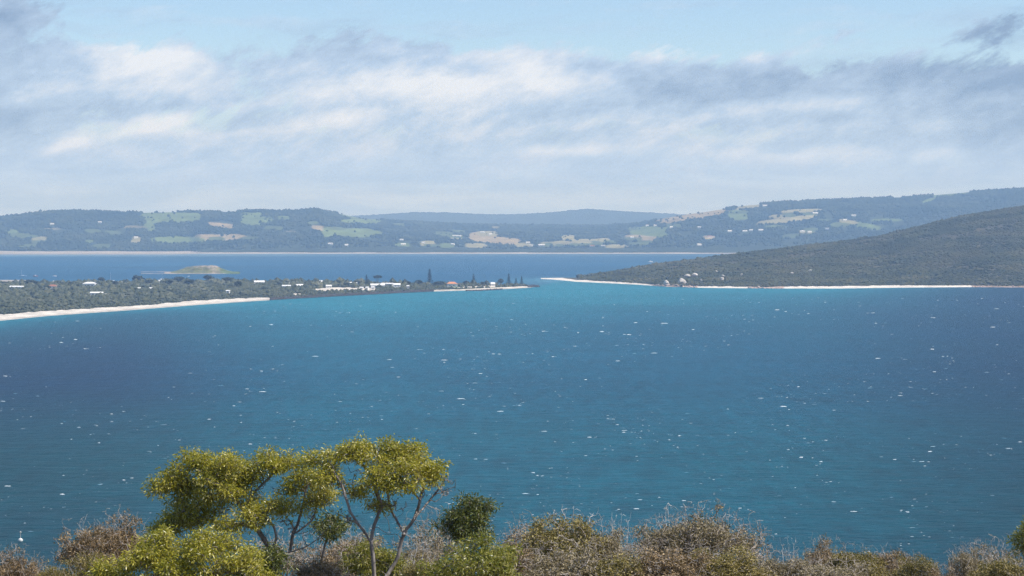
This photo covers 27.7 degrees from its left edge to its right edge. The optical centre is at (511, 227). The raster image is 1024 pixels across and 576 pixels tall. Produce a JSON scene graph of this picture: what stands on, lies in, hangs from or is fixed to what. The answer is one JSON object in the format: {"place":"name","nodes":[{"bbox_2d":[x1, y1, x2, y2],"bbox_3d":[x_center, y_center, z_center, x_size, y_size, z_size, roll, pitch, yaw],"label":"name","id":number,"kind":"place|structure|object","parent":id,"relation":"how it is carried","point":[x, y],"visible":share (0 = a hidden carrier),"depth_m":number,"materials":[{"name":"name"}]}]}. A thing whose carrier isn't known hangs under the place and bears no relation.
{"place":"outdoors","nodes":[
{"label":"outdoors","id":0,"kind":"place"},
{"bbox_2d":[132,275,144,279],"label":"shore tree","id":1,"kind":"object","parent":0,"point":[137,277],"visible":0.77,"depth_m":3641.41,"materials":[{"name":"green plant"}]},
{"bbox_2d":[141,265,239,273],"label":"island","id":2,"kind":"structure","parent":0,"point":[209,269],"depth_m":4572.51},
{"bbox_2d":[0,285,530,320],"bbox_3d":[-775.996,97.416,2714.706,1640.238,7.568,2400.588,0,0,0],"label":"spit land","id":3,"kind":"structure","parent":0,"point":[31,314],"depth_m":2628.20,"materials":[{"name":"beige sand"}]},
{"bbox_2d":[24,279,37,283],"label":"shore tree","id":4,"kind":"object","parent":3,"relation":"on","point":[30,281],"visible":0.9,"depth_m":3411.28,"materials":[{"name":"green plant"}]},
{"bbox_2d":[82,282,96,285],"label":"house","id":5,"kind":"structure","parent":3,"relation":"on","point":[89,283],"depth_m":3351.84,"materials":[{"name":"white"}]},
{"bbox_2d":[172,276,184,281],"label":"shore tree","id":6,"kind":"object","parent":3,"relation":"on","point":[179,278],"visible":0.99,"depth_m":3523.56,"materials":[{"name":"green plant"}]},
{"bbox_2d":[204,275,213,280],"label":"shore tree","id":7,"kind":"object","parent":3,"relation":"on","point":[206,277],"visible":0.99,"depth_m":3619.52,"materials":[{"name":"green plant"}]},
{"bbox_2d":[222,277,232,280],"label":"shore tree","id":8,"kind":"object","parent":3,"relation":"on","point":[228,278],"visible":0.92,"depth_m":3526.96,"materials":[{"name":"green plant"}]},
{"bbox_2d":[234,280,241,286],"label":"shore tree","id":9,"kind":"object","parent":3,"relation":"on","point":[237,282],"visible":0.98,"depth_m":3236.87,"materials":[{"name":"green plant"}]},
{"bbox_2d":[0,277,527,314],"bbox_3d":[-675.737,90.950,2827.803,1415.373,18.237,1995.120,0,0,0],"label":"coastal scrub","id":10,"kind":"object","parent":3,"relation":"on","point":[41,296],"visible":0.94,"depth_m":3044.29,"materials":[{"name":"green plant"}]},
{"bbox_2d":[270,289,433,299],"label":"rock seawall","id":11,"kind":"object","parent":3,"relation":"on","point":[341,294],"visible":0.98,"depth_m":3070.30,"materials":[{"name":"stone"}]},
{"bbox_2d":[425,271,432,282],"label":"pine tree","id":12,"kind":"object","parent":3,"relation":"on","point":[429,277],"visible":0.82,"depth_m":3532.13,"materials":[{"name":"green plant"}]},
{"bbox_2d":[432,281,443,284],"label":"shore tree","id":13,"kind":"object","parent":3,"relation":"on","point":[437,282],"visible":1,"depth_m":3380.09,"materials":[{"name":"green plant"}]},
{"bbox_2d":[447,282,456,286],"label":"house","id":14,"kind":"structure","parent":3,"relation":"on","point":[452,284],"depth_m":3423.91,"materials":[{"name":"white tile"}]},
{"bbox_2d":[0,254,1023,575],"bbox_3d":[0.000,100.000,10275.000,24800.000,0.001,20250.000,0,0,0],"label":"sea","id":15,"kind":"structure","parent":0,"point":[704,396],"depth_m":1219.95,"materials":[{"name":"liquid"}]},
{"bbox_2d":[466,288,502,290],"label":"rock groyne","id":16,"kind":"object","parent":15,"relation":"in","point":[486,289],"visible":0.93,"depth_m":3327.48,"materials":[{"name":"stone"}]},
{"bbox_2d":[10,298,1019,569],"bbox_3d":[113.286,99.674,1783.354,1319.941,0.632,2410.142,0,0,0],"label":"whitecaps","id":17,"kind":"object","parent":15,"relation":"on","point":[572,442],"visible":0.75,"depth_m":1085.80,"materials":[{"name":"liquid"}]},
{"bbox_2d":[0,192,1023,253],"bbox_3d":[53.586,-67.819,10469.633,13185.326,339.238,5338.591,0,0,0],"label":"hills","id":18,"kind":"structure","parent":0,"point":[647,234],"depth_m":9094.38,"materials":[{"name":"green plant"}]},
{"bbox_2d":[0,187,1023,250],"bbox_3d":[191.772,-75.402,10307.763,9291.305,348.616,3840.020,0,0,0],"label":"woodland","id":19,"kind":"object","parent":18,"relation":"on","point":[913,206],"visible":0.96,"depth_m":9515.43,"materials":[{"name":"green plant"}]},
{"bbox_2d":[0,0,1023,215],"label":"sky","id":20,"kind":"structure","parent":0,"point":[347,107],"materials":[{"name":"blue"}]},
{"bbox_2d":[352,209,686,224],"bbox_3d":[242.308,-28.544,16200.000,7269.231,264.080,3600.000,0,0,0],"label":"distant hills","id":21,"kind":"structure","parent":0,"point":[589,216],"depth_m":16441.34,"materials":[{"name":"green plant"}]},
{"bbox_2d":[541,209,1023,287],"bbox_3d":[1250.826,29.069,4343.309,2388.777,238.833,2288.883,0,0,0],"label":"headland","id":22,"kind":"structure","parent":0,"point":[841,286],"depth_m":3813.91,"materials":[{"name":"green plant"}]},
{"bbox_2d":[678,278,685,283],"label":"boulder","id":23,"kind":"object","parent":22,"relation":"on","point":[681,281],"visible":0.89,"depth_m":3561.37,"materials":[{"name":"stone"}]},
{"bbox_2d":[576,205,1023,286],"bbox_3d":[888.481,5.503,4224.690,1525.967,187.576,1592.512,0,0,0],"label":"heath scrub","id":24,"kind":"object","parent":22,"relation":"on","point":[757,274],"visible":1,"depth_m":3957.28,"materials":[{"name":"green plant"}]},
{"bbox_3d":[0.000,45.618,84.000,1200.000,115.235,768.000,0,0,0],"label":"hillside","id":25,"kind":"structure","parent":0,"visible":0},
{"bbox_2d":[0,546,10,575],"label":"heath shrub","id":26,"kind":"object","parent":25,"relation":"on","point":[1,571],"visible":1,"depth_m":57.02,"materials":[{"name":"brown plant"}]},
{"bbox_2d":[0,544,43,575],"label":"heath shrub","id":27,"kind":"object","parent":25,"relation":"on","point":[17,568],"visible":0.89,"depth_m":57.86,"materials":[{"name":"brown plant"}]},
{"bbox_2d":[35,557,77,575],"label":"heath shrub","id":28,"kind":"object","parent":25,"relation":"on","point":[53,572],"visible":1,"depth_m":57.00,"materials":[{"name":"green plant"}]},
{"bbox_2d":[51,518,128,571],"bbox_3d":[-12.603,10.264,62.025,2.545,3.490,2.494,0,0,15],"label":"heath shrub","id":29,"kind":"object","parent":25,"relation":"on","point":[85,541],"visible":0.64,"depth_m":61.72,"materials":[{"name":"brown plant"}]},
{"bbox_2d":[58,548,125,575],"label":"heath shrub","id":30,"kind":"object","parent":25,"relation":"on","point":[82,563],"visible":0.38,"depth_m":57.77,"materials":[{"name":"green plant"}]},
{"bbox_2d":[88,504,152,570],"bbox_3d":[-11.831,10.301,63.052,2.389,3.748,2.914,0,0,21],"label":"heath shrub","id":31,"kind":"object","parent":25,"relation":"on","point":[126,533],"visible":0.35,"depth_m":62.87,"materials":[{"name":"brown plant"}]},
{"bbox_2d":[81,523,285,575],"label":"leafy bush","id":32,"kind":"object","parent":25,"relation":"on","point":[192,553],"visible":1,"depth_m":55.76,"materials":[{"name":"green plant"}]},
{"bbox_2d":[138,444,342,574],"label":"gum tree","id":33,"kind":"object","parent":25,"relation":"on","point":[226,477],"visible":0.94,"depth_m":59.89,"materials":[{"name":"green plant"}]},
{"bbox_2d":[225,537,298,575],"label":"leafy bush","id":34,"kind":"object","parent":25,"relation":"on","point":[276,557],"visible":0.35,"depth_m":57.89,"materials":[{"name":"green plant"}]},
{"bbox_2d":[247,522,320,575],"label":"heath shrub","id":35,"kind":"object","parent":25,"relation":"on","point":[293,553],"visible":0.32,"depth_m":65.91,"materials":[{"name":"grey plant"}]},
{"bbox_2d":[286,550,363,575],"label":"heath shrub","id":36,"kind":"object","parent":25,"relation":"on","point":[317,568],"visible":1,"depth_m":59.79,"materials":[{"name":"green plant"}]},
{"bbox_2d":[303,508,357,562],"bbox_3d":[-5.379,10.063,61.451,1.682,3.534,1.674,0,0,0],"label":"gum sapling","id":37,"kind":"object","parent":25,"relation":"on","point":[335,528],"visible":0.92,"depth_m":61.38,"materials":[{"name":"green plant"}]},
{"bbox_2d":[288,526,373,566],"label":"heath shrub","id":38,"kind":"object","parent":25,"relation":"on","point":[336,551],"visible":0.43,"depth_m":65.02,"materials":[{"name":"plant"}]},
{"bbox_2d":[326,520,387,566],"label":"heath shrub","id":39,"kind":"object","parent":25,"relation":"on","point":[377,544],"visible":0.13,"depth_m":66.06,"materials":[{"name":"grey plant"}]},
{"bbox_2d":[293,430,455,575],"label":"gum tree","id":40,"kind":"object","parent":25,"relation":"on","point":[402,459],"visible":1,"depth_m":58.95,"materials":[{"name":"green plant"}]},
{"bbox_2d":[338,536,415,575],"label":"leafy bush","id":41,"kind":"object","parent":25,"relation":"on","point":[363,566],"visible":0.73,"depth_m":62.83,"materials":[{"name":"green plant"}]},
{"bbox_2d":[387,535,441,574],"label":"heath shrub","id":42,"kind":"object","parent":25,"relation":"on","point":[408,553],"visible":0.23,"depth_m":63.93,"materials":[{"name":"grey plant"}]},
{"bbox_2d":[389,550,448,575],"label":"heath shrub","id":43,"kind":"object","parent":25,"relation":"on","point":[411,572],"visible":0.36,"depth_m":57.99,"materials":[{"name":"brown plant"}]},
{"bbox_2d":[406,533,431,568],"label":"dead shrub","id":44,"kind":"object","parent":25,"relation":"on","point":[416,550],"visible":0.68,"depth_m":59.99,"materials":[{"name":"grey plant"}]},
{"bbox_2d":[387,502,471,561],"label":"heath shrub","id":45,"kind":"object","parent":25,"relation":"on","point":[437,544],"visible":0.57,"depth_m":65.83,"materials":[{"name":"grey plant"}]},
{"bbox_2d":[427,489,504,546],"bbox_3d":[-1.350,9.624,61.054,1.906,3.933,2.109,0,0,33],"label":"gum sapling","id":46,"kind":"object","parent":25,"relation":"on","point":[468,524],"visible":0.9,"depth_m":60.88,"materials":[{"name":"green plant"}]},
{"bbox_2d":[414,528,523,575],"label":"leafy bush","id":47,"kind":"object","parent":25,"relation":"on","point":[492,562],"visible":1,"depth_m":54.75,"materials":[{"name":"green plant"}]},
{"bbox_2d":[489,510,549,556],"bbox_3d":[0.371,10.312,63.986,2.442,3.342,2.614,0,0,20],"label":"heath shrub","id":48,"kind":"object","parent":25,"relation":"on","point":[512,535],"visible":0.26,"depth_m":64.04,"materials":[{"name":"plant"}]},
{"bbox_2d":[479,540,563,575],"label":"heath shrub","id":49,"kind":"object","parent":25,"relation":"on","point":[526,554],"visible":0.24,"depth_m":57.71,"materials":[{"name":"brown plant"}]},
{"bbox_2d":[514,508,615,562],"bbox_3d":[1.423,9.890,61.007,2.998,3.288,3.229,0,0,44],"label":"heath shrub","id":50,"kind":"object","parent":25,"relation":"on","point":[547,537],"visible":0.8,"depth_m":60.79,"materials":[{"name":"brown plant"}]},
{"bbox_2d":[514,536,617,575],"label":"heath shrub","id":51,"kind":"object","parent":25,"relation":"on","point":[560,566],"visible":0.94,"depth_m":55.76,"materials":[{"name":"brown plant"}]},
{"bbox_2d":[549,506,598,562],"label":"dead shrub","id":52,"kind":"object","parent":25,"relation":"on","point":[573,514],"visible":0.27,"depth_m":65.94,"materials":[{"name":"grey plant"}]},
{"bbox_2d":[568,513,638,564],"bbox_3d":[2.586,10.081,61.987,2.549,3.126,2.361,0,0,-2],"label":"heath shrub","id":53,"kind":"object","parent":25,"relation":"on","point":[611,543],"visible":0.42,"depth_m":61.74,"materials":[{"name":"grey plant"}]},
{"bbox_2d":[572,545,654,575],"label":"heath shrub","id":54,"kind":"object","parent":25,"relation":"on","point":[620,564],"visible":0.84,"depth_m":55.55,"materials":[{"name":"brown plant"}]},
{"bbox_2d":[609,513,632,556],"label":"dead shrub","id":55,"kind":"object","parent":25,"relation":"on","point":[620,527],"visible":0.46,"depth_m":64.94,"materials":[{"name":"grey plant"}]},
{"bbox_2d":[608,532,667,562],"bbox_3d":[3.657,10.366,62.092,2.496,2.632,2.445,0,0,19],"label":"heath shrub","id":56,"kind":"object","parent":25,"relation":"on","point":[634,548],"visible":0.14,"depth_m":62.05,"materials":[{"name":"grey plant"}]},
{"bbox_2d":[625,507,705,560],"bbox_3d":[4.796,10.259,64.017,2.681,3.376,2.392,0,0,28],"label":"heath shrub","id":57,"kind":"object","parent":25,"relation":"on","point":[648,535],"visible":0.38,"depth_m":63.78,"materials":[{"name":"grey plant"}]},
{"bbox_2d":[658,503,684,527],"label":"dead shrub","id":58,"kind":"object","parent":25,"relation":"on","point":[668,516],"visible":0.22,"depth_m":65.98,"materials":[{"name":"grey plant"}]},
{"bbox_2d":[626,538,717,575],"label":"heath shrub","id":59,"kind":"object","parent":25,"relation":"on","point":[672,563],"visible":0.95,"depth_m":55.72,"materials":[{"name":"brown plant"}]},
{"bbox_2d":[655,498,765,574],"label":"heath shrub","id":60,"kind":"object","parent":25,"relation":"on","point":[709,537],"visible":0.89,"depth_m":62.60,"materials":[{"name":"grey plant"}]},
{"bbox_2d":[683,542,778,575],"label":"heath shrub","id":61,"kind":"object","parent":25,"relation":"on","point":[726,564],"visible":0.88,"depth_m":56.64,"materials":[{"name":"green plant"}]},
{"bbox_2d":[713,509,779,559],"bbox_3d":[7.027,10.318,64.007,2.438,3.362,2.387,0,0,-6],"label":"heath shrub","id":62,"kind":"object","parent":25,"relation":"on","point":[768,552],"visible":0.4,"depth_m":63.88,"materials":[{"name":"brown plant"}]},
{"bbox_2d":[739,547,809,575],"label":"heath shrub","id":63,"kind":"object","parent":25,"relation":"on","point":[770,565],"visible":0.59,"depth_m":57.74,"materials":[{"name":"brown plant"}]},
{"bbox_2d":[778,537,796,575],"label":"dead shrub","id":64,"kind":"object","parent":25,"relation":"on","point":[789,550],"visible":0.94,"depth_m":57.98,"materials":[{"name":"grey plant"}]},
{"bbox_2d":[770,548,843,575],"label":"heath shrub","id":65,"kind":"object","parent":25,"relation":"on","point":[807,566],"visible":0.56,"depth_m":57.81,"materials":[{"name":"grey plant"}]},
{"bbox_2d":[797,532,844,566],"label":"heath shrub","id":66,"kind":"object","parent":25,"relation":"on","point":[824,551],"visible":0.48,"depth_m":59.84,"materials":[{"name":"brown plant"}]},
{"bbox_2d":[794,552,882,575],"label":"heath shrub","id":67,"kind":"object","parent":25,"relation":"on","point":[836,572],"visible":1,"depth_m":54.92,"materials":[{"name":"green plant"}]},
{"bbox_2d":[824,542,896,575],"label":"heath shrub","id":68,"kind":"object","parent":25,"relation":"on","point":[856,556],"visible":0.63,"depth_m":58.83,"materials":[{"name":"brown plant"}]},
{"bbox_2d":[865,542,922,575],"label":"heath shrub","id":69,"kind":"object","parent":25,"relation":"on","point":[892,563],"visible":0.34,"depth_m":59.78,"materials":[{"name":"brown plant"}]},
{"bbox_2d":[884,551,947,575],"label":"heath shrub","id":70,"kind":"object","parent":25,"relation":"on","point":[910,569],"visible":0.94,"depth_m":57.79,"materials":[{"name":"green plant"}]},
{"bbox_2d":[914,563,964,575],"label":"heath shrub","id":71,"kind":"object","parent":25,"relation":"on","point":[935,573],"visible":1,"depth_m":57.03,"materials":[{"name":"plant"}]},
{"bbox_2d":[940,538,991,575],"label":"heath shrub","id":72,"kind":"object","parent":25,"relation":"on","point":[971,562],"visible":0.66,"depth_m":59.83,"materials":[{"name":"grey plant"}]},
{"bbox_2d":[967,549,1023,575],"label":"heath shrub","id":73,"kind":"object","parent":25,"relation":"on","point":[998,568],"visible":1,"depth_m":55.76,"materials":[{"name":"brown plant"}]},
{"bbox_2d":[967,533,1023,569],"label":"heath shrub","id":74,"kind":"object","parent":25,"relation":"on","point":[989,555],"visible":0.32,"depth_m":61.01,"materials":[{"name":"grey plant"}]},
{"bbox_2d":[999,517,1023,559],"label":"leafy bush","id":75,"kind":"object","parent":25,"relation":"on","point":[1019,536],"visible":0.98,"depth_m":58.02,"materials":[{"name":"green plant"}]}
]}

